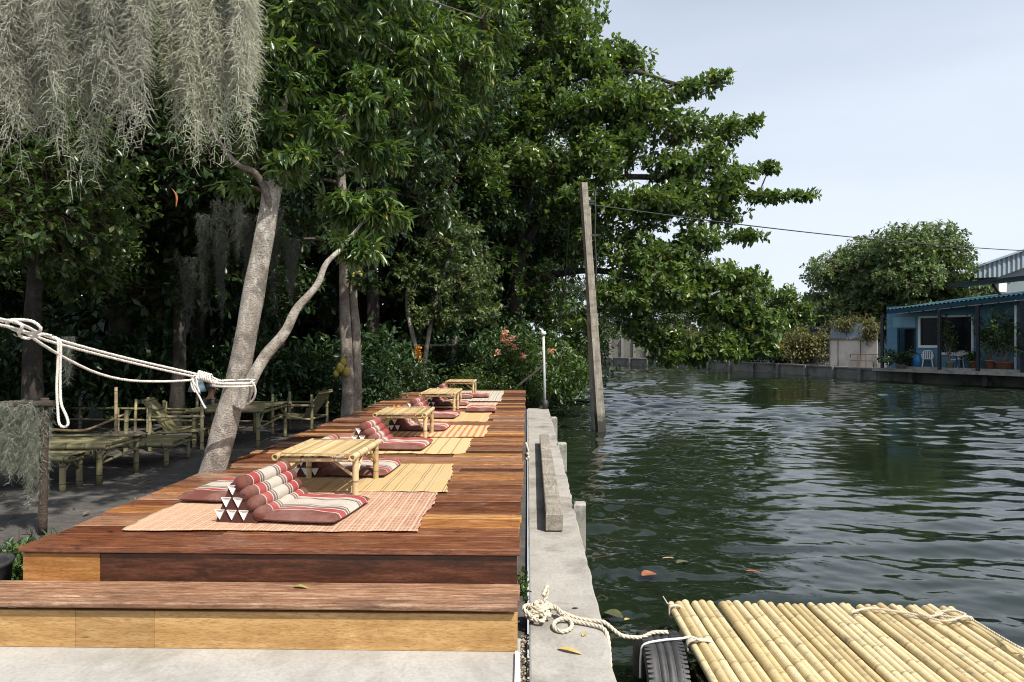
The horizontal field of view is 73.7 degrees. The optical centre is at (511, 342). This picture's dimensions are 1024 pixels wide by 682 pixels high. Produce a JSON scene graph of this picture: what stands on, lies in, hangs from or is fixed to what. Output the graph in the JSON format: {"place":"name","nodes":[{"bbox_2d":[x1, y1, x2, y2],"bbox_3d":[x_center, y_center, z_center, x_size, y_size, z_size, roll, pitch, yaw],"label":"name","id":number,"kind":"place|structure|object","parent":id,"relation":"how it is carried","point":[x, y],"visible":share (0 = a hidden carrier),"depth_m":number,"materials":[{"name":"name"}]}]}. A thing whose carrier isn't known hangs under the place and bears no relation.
{"place":"outdoors","nodes":[
{"label":"outdoors","id":0,"kind":"place"},
{"bbox_2d":[0,638,519,681],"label":"pavement","id":1,"kind":"structure","parent":0,"point":[53,664],"depth_m":3.64,"materials":[{"name":"concrete"}]},
{"bbox_2d":[0,580,519,651],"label":"wooden step","id":2,"kind":"object","parent":1,"relation":"on","point":[290,616],"visible":0.99,"depth_m":3.84,"materials":[{"name":"brown wood"}]},
{"bbox_2d":[0,392,526,681],"bbox_3d":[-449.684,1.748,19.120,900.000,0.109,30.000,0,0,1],"label":"ground","id":3,"kind":"structure","parent":0,"point":[71,504],"depth_m":8.53,"materials":[{"name":"soil"}]},
{"bbox_2d":[0,552,14,607],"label":"tub","id":4,"kind":"object","parent":3,"relation":"on","point":[7,560],"visible":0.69,"depth_m":4.24,"materials":[{"name":"plastic"}]},
{"bbox_2d":[0,398,55,533],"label":"post","id":5,"kind":"object","parent":3,"relation":"on","point":[45,403],"visible":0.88,"depth_m":6.14,"materials":[{"name":"brown wood"}]},
{"bbox_2d":[0,399,55,518],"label":"hanging moss","id":6,"kind":"object","parent":5,"relation":"hanging from","point":[25,440],"visible":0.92,"depth_m":6.10,"materials":[{"name":"plant"}]},
{"bbox_2d":[0,528,57,579],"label":"weed","id":7,"kind":"object","parent":3,"relation":"on","point":[17,571],"visible":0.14,"depth_m":4.61,"materials":[{"name":"green plant"}]},
{"bbox_2d":[1,450,91,491],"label":"bench","id":8,"kind":"object","parent":3,"relation":"on","point":[64,459],"visible":0.75,"depth_m":7.92,"materials":[{"name":"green wood"}]},
{"bbox_2d":[0,177,105,325],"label":"broadleaf tree","id":9,"kind":"object","parent":3,"relation":"on","point":[10,304],"visible":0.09,"depth_m":14.75,"materials":[{"name":"green plant"}]},
{"bbox_2d":[0,309,137,432],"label":"shrub","id":10,"kind":"object","parent":3,"relation":"on","point":[10,368],"visible":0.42,"depth_m":13.39,"materials":[{"name":"green plant"}]},
{"bbox_2d":[16,434,146,485],"bbox_3d":[-5.656,1.474,8.680,1.510,0.512,1.018,0,0,-2],"label":"yard table","id":11,"kind":"object","parent":3,"relation":"on","point":[98,443],"visible":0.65,"depth_m":8.52,"materials":[{"name":"brown wood"}]},
{"bbox_2d":[0,0,193,424],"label":"broadleaf tree","id":12,"kind":"object","parent":3,"relation":"on","point":[71,239],"visible":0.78,"depth_m":9.89,"materials":[{"name":"green plant"}]},
{"bbox_2d":[62,435,196,466],"bbox_3d":[-5.529,1.559,9.877,1.560,0.342,0.887,0,0,-4],"label":"table","id":13,"kind":"object","parent":3,"relation":"on","point":[166,442],"visible":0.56,"depth_m":9.71,"materials":[{"name":"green wood"}]},
{"bbox_2d":[0,0,263,417],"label":"broadleaf tree","id":14,"kind":"object","parent":3,"relation":"on","point":[114,324],"visible":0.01,"depth_m":14.41,"materials":[{"name":"green plant"}]},
{"bbox_2d":[65,319,226,430],"bbox_3d":[-7.892,0.756,14.655,3.575,2.607,3.102,0,0,1],"label":"shrub","id":15,"kind":"object","parent":3,"relation":"on","point":[159,392],"visible":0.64,"depth_m":14.18,"materials":[{"name":"green plant"}]},
{"bbox_2d":[65,398,268,432],"bbox_3d":[-6.753,1.377,13.215,4.353,0.686,0.232,0,0,9],"label":"bamboo fence","id":16,"kind":"object","parent":3,"relation":"on","point":[80,419],"visible":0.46,"depth_m":13.37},
{"bbox_2d":[141,397,214,450],"bbox_3d":[-5.518,1.323,11.316,0.965,0.814,0.783,0,0,-11],"label":"bamboo chair","id":17,"kind":"object","parent":3,"relation":"on","point":[158,412],"visible":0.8,"depth_m":11.05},
{"bbox_2d":[49,40,329,425],"bbox_3d":[-6.920,-2.161,13.772,6.069,7.981,5.668,0,0,1],"label":"broadleaf tree","id":18,"kind":"object","parent":3,"relation":"on","point":[186,184],"visible":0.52,"depth_m":13.46,"materials":[{"name":"green plant"}]},
{"bbox_2d":[199,423,210,437],"bbox_3d":[-5.479,1.588,12.408,0.377,0.267,0.374,0,0,1],"label":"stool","id":19,"kind":"object","parent":3,"relation":"on","point":[206,432],"visible":0.18,"depth_m":12.55,"materials":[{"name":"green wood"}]},
{"bbox_2d":[103,247,310,405],"bbox_3d":[-8.735,-2.549,18.500,6.676,8.779,6.235,0,0,-22],"label":"broadleaf tree","id":20,"kind":"object","parent":3,"relation":"on","point":[196,322],"depth_m":18.63,"materials":[{"name":"green plant"}]},
{"bbox_2d":[126,0,348,397],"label":"broadleaf tree","id":21,"kind":"object","parent":3,"relation":"on","point":[320,233],"depth_m":18.57,"materials":[{"name":"green plant"}]},
{"bbox_2d":[185,401,291,448],"bbox_3d":[-4.684,1.404,11.859,1.260,0.652,1.536,0,0,-1],"label":"yard table","id":22,"kind":"object","parent":3,"relation":"on","point":[257,407],"visible":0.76,"depth_m":11.38,"materials":[{"name":"brown wood"}]},
{"bbox_2d":[163,322,316,422],"bbox_3d":[-5.763,0.756,15.249,3.102,2.607,3.575,0,0,34],"label":"shrub","id":23,"kind":"object","parent":3,"relation":"on","point":[265,386],"visible":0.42,"depth_m":14.89,"materials":[{"name":"green plant"}]},
{"bbox_2d":[18,390,525,583],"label":"wooden deck","id":24,"kind":"structure","parent":3,"relation":"on","point":[468,532],"depth_m":4.26,"materials":[{"name":"brown wood"}]},
{"bbox_2d":[122,491,437,531],"bbox_3d":[-1.589,1.229,5.056,1.991,0.012,1.208,0,0,1],"label":"floor mat","id":25,"kind":"object","parent":24,"relation":"on","point":[390,511],"visible":0.49,"depth_m":4.76,"materials":[{"name":"wicker"}]},
{"bbox_2d":[177,477,235,501],"bbox_3d":[-2.236,1.184,5.552,0.620,0.082,0.740,0,0,7],"label":"flat cushion","id":26,"kind":"object","parent":25,"relation":"on","point":[215,491],"visible":0.4,"depth_m":5.26,"materials":[{"name":"red fabric"}]},
{"bbox_2d":[215,460,369,522],"bbox_3d":[-1.555,1.072,4.954,0.865,0.320,0.729,0,0,8],"label":"triangle cushion","id":27,"kind":"object","parent":25,"relation":"on","point":[276,492],"visible":1,"depth_m":4.74,"materials":[{"name":"red fabric"}]},
{"bbox_2d":[289,462,452,491],"bbox_3d":[-1.403,1.225,6.285,1.788,0.012,1.324,0,0,1],"label":"floor mat","id":28,"kind":"object","parent":24,"relation":"on","point":[423,477],"visible":0.57,"depth_m":6.03,"materials":[{"name":"wicker"}]},
{"bbox_2d":[272,438,381,494],"bbox_3d":[-1.549,1.053,5.836,0.674,0.350,0.900,0,0,2],"label":"bamboo table","id":29,"kind":"object","parent":28,"relation":"on","point":[354,450],"visible":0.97,"depth_m":5.64,"materials":[{"name":"wood"}]},
{"bbox_2d":[293,433,401,476],"bbox_3d":[-1.546,1.070,6.534,0.865,0.320,0.729,0,0,4],"label":"triangle cushion","id":30,"kind":"object","parent":28,"relation":"on","point":[325,469],"visible":0.59,"depth_m":6.22,"materials":[{"name":"red fabric"}]},
{"bbox_2d":[368,437,472,453],"bbox_3d":[-1.212,1.229,8.211,1.442,0.012,1.281,0,0,1],"label":"floor mat","id":31,"kind":"object","parent":24,"relation":"on","point":[449,445],"visible":0.41,"depth_m":7.98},
{"bbox_2d":[352,417,432,450],"bbox_3d":[-1.412,1.068,8.071,0.865,0.316,0.728,0,0,4],"label":"triangle cushion","id":32,"kind":"object","parent":31,"relation":"on","point":[375,428],"visible":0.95,"depth_m":7.86,"materials":[{"name":"red fabric"}]},
{"bbox_2d":[390,425,489,436],"bbox_3d":[-1.067,1.225,9.526,1.473,0.012,1.261,0,0,1],"label":"floor mat","id":33,"kind":"object","parent":24,"relation":"on","point":[465,431],"visible":0.62,"depth_m":9.30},
{"bbox_2d":[373,407,434,437],"bbox_3d":[-1.399,1.051,8.954,0.674,0.350,0.900,0,0,0],"label":"bamboo table","id":34,"kind":"object","parent":33,"relation":"on","point":[424,412],"visible":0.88,"depth_m":8.74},
{"bbox_2d":[389,404,450,430],"bbox_3d":[-1.334,1.068,9.750,0.865,0.316,0.728,0,0,4],"label":"triangle cushion","id":35,"kind":"object","parent":33,"relation":"on","point":[402,424],"visible":0.71,"depth_m":9.43,"materials":[{"name":"red fabric"}]},
{"bbox_2d":[419,388,461,410],"bbox_3d":[-1.305,1.057,12.683,0.644,0.350,1.360,0,0,1],"label":"bamboo table","id":36,"kind":"object","parent":24,"relation":"on","point":[456,393],"visible":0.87,"depth_m":12.45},
{"bbox_2d":[418,412,491,421],"bbox_3d":[-1.060,1.229,11.386,1.402,0.013,1.487,0,0,1],"label":"floor mat","id":37,"kind":"object","parent":24,"relation":"on","point":[473,416],"visible":0.49,"depth_m":11.06,"materials":[{"name":"wicker"}]},
{"bbox_2d":[408,396,459,418],"bbox_3d":[-1.319,1.068,11.311,0.865,0.316,0.728,0,0,4],"label":"triangle cushion","id":38,"kind":"object","parent":37,"relation":"on","point":[419,401],"visible":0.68,"depth_m":11.06,"materials":[{"name":"red fabric"}]},
{"bbox_2d":[271,389,332,433],"bbox_3d":[-4.071,1.323,13.290,0.967,0.814,0.783,0,0,7],"label":"bamboo chair","id":39,"kind":"object","parent":3,"relation":"on","point":[316,403],"visible":0.81,"depth_m":13.15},
{"bbox_2d":[223,87,400,347],"bbox_3d":[-5.803,-2.549,17.692,6.235,8.779,6.676,0,0,-23],"label":"broadleaf tree","id":40,"kind":"object","parent":3,"relation":"on","point":[305,278],"visible":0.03,"depth_m":17.04,"materials":[{"name":"green plant"}]},
{"bbox_2d":[268,328,385,421],"bbox_3d":[-4.421,0.837,16.335,2.843,2.390,3.277,0,0,-23],"label":"shrub","id":41,"kind":"object","parent":3,"relation":"on","point":[322,366],"visible":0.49,"depth_m":15.73,"materials":[{"name":"green plant"}]},
{"bbox_2d":[159,0,529,472],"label":"mango tree","id":42,"kind":"object","parent":3,"relation":"on","point":[381,76],"visible":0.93,"depth_m":7.09,"materials":[{"name":"green plant"}]},
{"bbox_2d":[174,200,302,334],"bbox_3d":[-3.679,-1.021,9.371,1.640,1.897,0.891,0,0,1],"label":"hanging moss","id":43,"kind":"object","parent":42,"relation":"hanging from","point":[222,247],"visible":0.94,"depth_m":9.23,"materials":[{"name":"plant"}]},
{"bbox_2d":[309,357,409,417],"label":"shrub","id":44,"kind":"object","parent":3,"relation":"on","point":[377,390],"visible":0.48,"depth_m":14.79,"materials":[{"name":"green plant"}]},
{"bbox_2d":[263,0,463,417],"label":"jackfruit tree","id":45,"kind":"object","parent":3,"relation":"on","point":[348,367],"visible":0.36,"depth_m":12.35,"materials":[{"name":"green plant"}]},
{"bbox_2d":[280,164,452,361],"bbox_3d":[-5.310,-2.743,21.556,6.518,9.178,6.979,0,0,11],"label":"broadleaf tree","id":46,"kind":"object","parent":3,"relation":"on","point":[327,303],"visible":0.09,"depth_m":21.10,"materials":[{"name":"green plant"}]},
{"bbox_2d":[311,317,432,374],"bbox_3d":[-3.728,0.676,18.958,3.873,2.825,3.360,0,0,-27],"label":"shrub","id":47,"kind":"object","parent":3,"relation":"on","point":[374,341],"visible":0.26,"depth_m":18.70,"materials":[{"name":"green plant"}]},
{"bbox_2d":[242,0,526,354],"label":"broadleaf tree","id":48,"kind":"object","parent":3,"relation":"on","point":[445,133],"visible":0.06,"depth_m":20.00,"materials":[{"name":"green plant"}]},
{"bbox_2d":[366,344,450,394],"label":"shrub","id":49,"kind":"object","parent":3,"relation":"on","point":[412,379],"visible":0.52,"depth_m":17.35,"materials":[{"name":"green plant"}]},
{"bbox_2d":[360,148,512,350],"bbox_3d":[-3.213,-2.549,23.236,6.235,8.779,6.676,0,0,42],"label":"broadleaf tree","id":50,"kind":"object","parent":3,"relation":"on","point":[426,298],"visible":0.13,"depth_m":22.52,"materials":[{"name":"green plant"}]},
{"bbox_2d":[403,323,488,387],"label":"shrub","id":51,"kind":"object","parent":3,"relation":"on","point":[438,350],"visible":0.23,"depth_m":20.97,"materials":[{"name":"green plant"}]},
{"bbox_2d":[387,202,504,381],"bbox_3d":[-1.930,-1.147,19.544,3.491,5.840,2.056,0,0,1],"label":"tree","id":52,"kind":"object","parent":3,"relation":"on","point":[464,277],"visible":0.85,"depth_m":19.36,"materials":[{"name":"green plant"}]},
{"bbox_2d":[431,337,510,389],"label":"shrub","id":53,"kind":"object","parent":3,"relation":"on","point":[468,358],"visible":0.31,"depth_m":20.11,"materials":[{"name":"green plant"}]},
{"bbox_2d":[441,362,500,389],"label":"shrub","id":54,"kind":"object","parent":3,"relation":"on","point":[474,376],"visible":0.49,"depth_m":18.83,"materials":[{"name":"green plant"}]},
{"bbox_2d":[487,363,530,405],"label":"shrub","id":55,"kind":"object","parent":3,"relation":"on","point":[503,383],"visible":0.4,"depth_m":18.78,"materials":[{"name":"green plant"}]},
{"bbox_2d":[469,305,555,389],"bbox_3d":[-0.004,0.483,19.373,2.481,3.154,1.688,0,0,1],"label":"flowering bush","id":56,"kind":"object","parent":3,"relation":"on","point":[514,346],"visible":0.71,"depth_m":19.21,"materials":[{"name":"green plant"}]},
{"bbox_2d":[520,634,529,681],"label":"rubble","id":57,"kind":"object","parent":3,"relation":"on","point":[524,642],"visible":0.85,"depth_m":3.79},
{"bbox_2d":[72,384,551,408],"bbox_3d":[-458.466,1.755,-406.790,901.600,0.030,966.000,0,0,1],"label":"ground","id":58,"kind":"structure","parent":0,"point":[219,388],"depth_m":24.48,"materials":[{"name":"soil"}]},
{"bbox_2d":[0,133,538,383],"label":"wood","id":59,"kind":"object","parent":58,"relation":"on","point":[97,323],"visible":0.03,"depth_m":27.79,"materials":[{"name":"green plant"}]},
{"bbox_2d":[378,180,491,348],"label":"broadleaf tree","id":60,"kind":"object","parent":58,"relation":"on","point":[394,312],"depth_m":25.97,"materials":[{"name":"green plant"}]},
{"bbox_2d":[403,0,547,329],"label":"broadleaf tree","id":61,"kind":"object","parent":58,"relation":"on","point":[467,6],"visible":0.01,"depth_m":26.50,"materials":[{"name":"green plant"}]},
{"bbox_2d":[433,161,548,339],"bbox_3d":[-1.461,-2.549,25.670,6.676,8.779,6.235,0,0,44],"label":"broadleaf tree","id":62,"kind":"object","parent":58,"relation":"on","point":[509,215],"visible":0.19,"depth_m":23.80,"materials":[{"name":"green plant"}]},
{"bbox_2d":[470,311,555,374],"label":"shrub","id":63,"kind":"object","parent":58,"relation":"on","point":[501,323],"visible":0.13,"depth_m":23.54,"materials":[{"name":"green plant"}]},
{"bbox_2d":[455,161,581,330],"bbox_3d":[-0.480,-2.743,27.822,6.979,9.178,6.518,0,0,-33],"label":"broadleaf tree","id":64,"kind":"object","parent":58,"relation":"on","point":[546,245],"visible":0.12,"depth_m":26.89,"materials":[{"name":"green plant"}]},
{"bbox_2d":[487,346,569,404],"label":"shrub","id":65,"kind":"object","parent":58,"relation":"on","point":[540,371],"visible":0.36,"depth_m":19.18,"materials":[{"name":"green plant"}]},
{"bbox_2d":[515,376,549,407],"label":"shrub","id":66,"kind":"object","parent":58,"relation":"on","point":[534,396],"visible":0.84,"depth_m":18.47,"materials":[{"name":"green plant"}]},
{"bbox_2d":[503,184,618,334],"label":"broadleaf tree","id":67,"kind":"object","parent":58,"relation":"on","point":[538,312],"visible":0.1,"depth_m":32.12,"materials":[{"name":"green plant"}]},
{"bbox_2d":[522,339,603,414],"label":"shrub","id":68,"kind":"object","parent":58,"relation":"on","point":[575,375],"visible":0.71,"depth_m":19.70,"materials":[{"name":"green plant"}]},
{"bbox_2d":[528,318,619,406],"bbox_3d":[1.924,0.729,23.101,3.308,3.072,3.864,0,0,-15],"label":"shrub","id":69,"kind":"object","parent":58,"relation":"on","point":[563,338],"visible":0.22,"depth_m":22.73,"materials":[{"name":"green plant"}]},
{"bbox_2d":[532,315,618,395],"bbox_3d":[1.972,0.576,28.196,4.458,3.544,3.816,0,0,-16],"label":"shrub","id":70,"kind":"object","parent":58,"relation":"on","point":[604,343],"visible":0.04,"depth_m":27.56,"materials":[{"name":"green plant"}]},
{"bbox_2d":[428,0,821,370],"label":"sea almond tree","id":71,"kind":"object","parent":58,"relation":"on","point":[677,280],"visible":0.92,"depth_m":22.96,"materials":[{"name":"green plant"}]},
{"bbox_2d":[555,344,886,367],"bbox_3d":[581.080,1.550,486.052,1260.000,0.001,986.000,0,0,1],"label":"bank","id":72,"kind":"structure","parent":0,"point":[878,363],"depth_m":53.46,"materials":[{"name":"concrete"}]},
{"bbox_2d":[531,265,637,344],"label":"broadleaf tree","id":73,"kind":"object","parent":72,"relation":"on","point":[578,292],"visible":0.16,"depth_m":82.30,"materials":[{"name":"green plant"}]},
{"bbox_2d":[609,338,651,357],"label":"garden wall","id":74,"kind":"structure","parent":72,"relation":"on","point":[624,349],"depth_m":71.25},
{"bbox_2d":[608,247,739,329],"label":"broadleaf tree","id":75,"kind":"object","parent":72,"relation":"on","point":[667,318],"visible":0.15,"depth_m":78.41,"materials":[{"name":"green plant"}]},
{"bbox_2d":[747,273,820,359],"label":"broadleaf tree","id":76,"kind":"object","parent":72,"relation":"on","point":[781,300],"visible":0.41,"depth_m":52.35,"materials":[{"name":"green plant"}]},
{"bbox_2d":[761,322,808,363],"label":"hedge","id":77,"kind":"object","parent":72,"relation":"on","point":[774,358],"visible":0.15,"depth_m":50.26,"materials":[{"name":"green plant"}]},
{"bbox_2d":[601,357,1023,386],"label":"bank wall","id":78,"kind":"structure","parent":72,"relation":"on","point":[859,373],"depth_m":40.81,"materials":[{"name":"concrete"}]},
{"bbox_2d":[777,322,849,364],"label":"hedge","id":79,"kind":"object","parent":72,"relation":"on","point":[810,347],"visible":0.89,"depth_m":48.19,"materials":[{"name":"green plant"}]},
{"bbox_2d":[829,323,877,366],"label":"gate wall","id":80,"kind":"structure","parent":72,"relation":"on","point":[841,351],"depth_m":43.06,"materials":[{"name":"concrete"}]},
{"bbox_2d":[819,311,885,333],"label":"creeper","id":81,"kind":"object","parent":80,"relation":"attached to","point":[843,326],"visible":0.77,"depth_m":43.16,"materials":[{"name":"green plant"}]},
{"bbox_2d":[854,313,879,344],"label":"creeper","id":82,"kind":"object","parent":80,"relation":"attached to","point":[868,332],"visible":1,"depth_m":42.16,"materials":[{"name":"green plant"}]},
{"bbox_2d":[799,218,994,346],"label":"round tree","id":83,"kind":"object","parent":72,"relation":"on","point":[875,278],"visible":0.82,"depth_m":52.95,"materials":[{"name":"green plant"}]},
{"bbox_2d":[872,276,1023,376],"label":"house","id":84,"kind":"structure","parent":72,"relation":"on","point":[913,326],"depth_m":35.18,"materials":[{"name":"paint"}]},
{"bbox_2d":[875,346,915,368],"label":"potted plant","id":85,"kind":"object","parent":84,"relation":"on","point":[904,359],"visible":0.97,"depth_m":36.84,"materials":[{"name":"green plant"}]},
{"bbox_2d":[897,328,915,365],"bbox_3d":[22.010,0.270,37.783,0.620,2.140,1.042,0,0,-29],"label":"door","id":86,"kind":"structure","parent":84,"relation":"in","point":[910,334],"depth_m":38.02,"materials":[{"name":"teal metal"}]},
{"bbox_2d":[918,316,941,347],"bbox_3d":[22.372,-0.575,36.540,0.170,1.701,1.211,0,0,-29],"label":"window","id":87,"kind":"structure","parent":84,"relation":"in","point":[926,331],"depth_m":36.70,"materials":[{"name":"white glass"}]},
{"bbox_2d":[933,312,960,367],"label":"potted plant","id":88,"kind":"object","parent":84,"relation":"on","point":[949,364],"visible":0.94,"depth_m":35.15,"materials":[{"name":"green plant"}]},
{"bbox_2d":[941,315,973,354],"bbox_3d":[23.019,-0.391,35.355,0.170,2.069,1.708,0,0,-29],"label":"window","id":89,"kind":"structure","parent":84,"relation":"in","point":[962,323],"depth_m":35.18,"materials":[{"name":"black glass"}]},
{"bbox_2d":[966,305,1009,368],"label":"potted plant","id":90,"kind":"object","parent":84,"relation":"on","point":[990,362],"visible":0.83,"depth_m":33.28,"materials":[{"name":"green plant"}]},
{"bbox_2d":[982,303,1019,368],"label":"potted plant","id":91,"kind":"object","parent":84,"relation":"on","point":[1004,364],"visible":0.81,"depth_m":32.81,"materials":[{"name":"green plant"}]},
{"bbox_2d":[877,249,1023,357],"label":"warehouse","id":92,"kind":"structure","parent":72,"relation":"on","point":[1010,265],"depth_m":52.03,"materials":[{"name":"white paint"}]},
{"bbox_2d":[548,365,1023,681],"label":"water","id":93,"kind":"structure","parent":0,"point":[797,489],"depth_m":9.80,"materials":[{"name":"liquid"}]},
{"bbox_2d":[528,408,616,681],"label":"canal wall","id":94,"kind":"structure","parent":93,"relation":"in","point":[558,564],"depth_m":4.86,"materials":[{"name":"concrete"}]},
{"bbox_2d":[540,434,562,530],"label":"timber beam","id":95,"kind":"structure","parent":94,"relation":"on","point":[553,512],"depth_m":7.23,"materials":[{"name":"grey wood"}]},
{"bbox_2d":[522,585,668,669],"bbox_3d":[0.468,1.900,4.130,0.878,0.648,0.478,0,0,22],"label":"mooring rope","id":96,"kind":"object","parent":94,"relation":"on","point":[537,609],"visible":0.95,"depth_m":4.17,"materials":[{"name":"fabric"}]},
{"bbox_2d":[574,501,585,550],"bbox_3d":[0.711,2.346,7.150,0.125,1.349,0.144,0,0,6],"label":"concrete pile","id":97,"kind":"object","parent":93,"relation":"in","point":[580,509],"visible":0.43,"depth_m":7.08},
{"bbox_2d":[579,182,605,431],"bbox_3d":[2.019,-0.270,16.915,0.745,7.303,0.402,0,0,-13],"label":"utility pole","id":98,"kind":"object","parent":93,"relation":"in","point":[598,423],"visible":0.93,"depth_m":16.77,"materials":[{"name":"concrete"}]},
{"bbox_2d":[589,204,1023,250],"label":"overhead cable","id":99,"kind":"object","parent":98,"relation":"attached to","point":[790,230],"visible":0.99,"depth_m":20.39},
{"bbox_2d":[662,596,1023,681],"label":"bamboo raft","id":100,"kind":"object","parent":93,"relation":"on","point":[788,642],"visible":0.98,"depth_m":4.36,"materials":[{"name":"beige wood"}]},
{"bbox_2d":[639,635,699,678],"bbox_3d":[1.011,1.900,4.194,0.515,0.242,0.125,0,0,-32],"label":"fender cord","id":101,"kind":"object","parent":100,"relation":"attached to","point":[658,640],"visible":1,"depth_m":4.10,"materials":[{"name":"white fabric"}]},
{"bbox_2d":[632,630,690,681],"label":"tyre","id":102,"kind":"object","parent":101,"relation":"hanging from","point":[664,661],"visible":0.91,"depth_m":4.02,"materials":[{"name":"black rubber"}]},
{"bbox_2d":[850,607,1023,650],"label":"corner rope","id":103,"kind":"object","parent":100,"relation":"on","point":[939,613],"visible":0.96,"depth_m":4.73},
{"bbox_3d":[-2.856,0.680,3.026,0.103,2.120,0.103,0,0,1],"label":"rope post","id":104,"kind":"object","parent":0,"visible":0},
{"bbox_2d":[0,317,256,427],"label":"tether rope","id":105,"kind":"object","parent":104,"relation":"attached to","point":[34,334],"visible":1,"depth_m":5.12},
{"bbox_2d":[55,336,78,388],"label":"hanging moss","id":106,"kind":"object","parent":105,"relation":"hanging from","point":[68,354],"visible":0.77,"depth_m":6.36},
{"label":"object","id":107,"kind":"object","parent":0,"visible":0},
{"bbox_2d":[0,0,168,202],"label":"hanging moss","id":108,"kind":"object","parent":107,"relation":"hanging from","point":[106,29],"visible":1,"depth_m":1.37,"materials":[{"name":"plant"}]},
{"bbox_2d":[150,0,274,175],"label":"hanging moss","id":109,"kind":"object","parent":107,"relation":"hanging from","point":[226,31],"visible":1,"depth_m":1.49,"materials":[{"name":"plant"}]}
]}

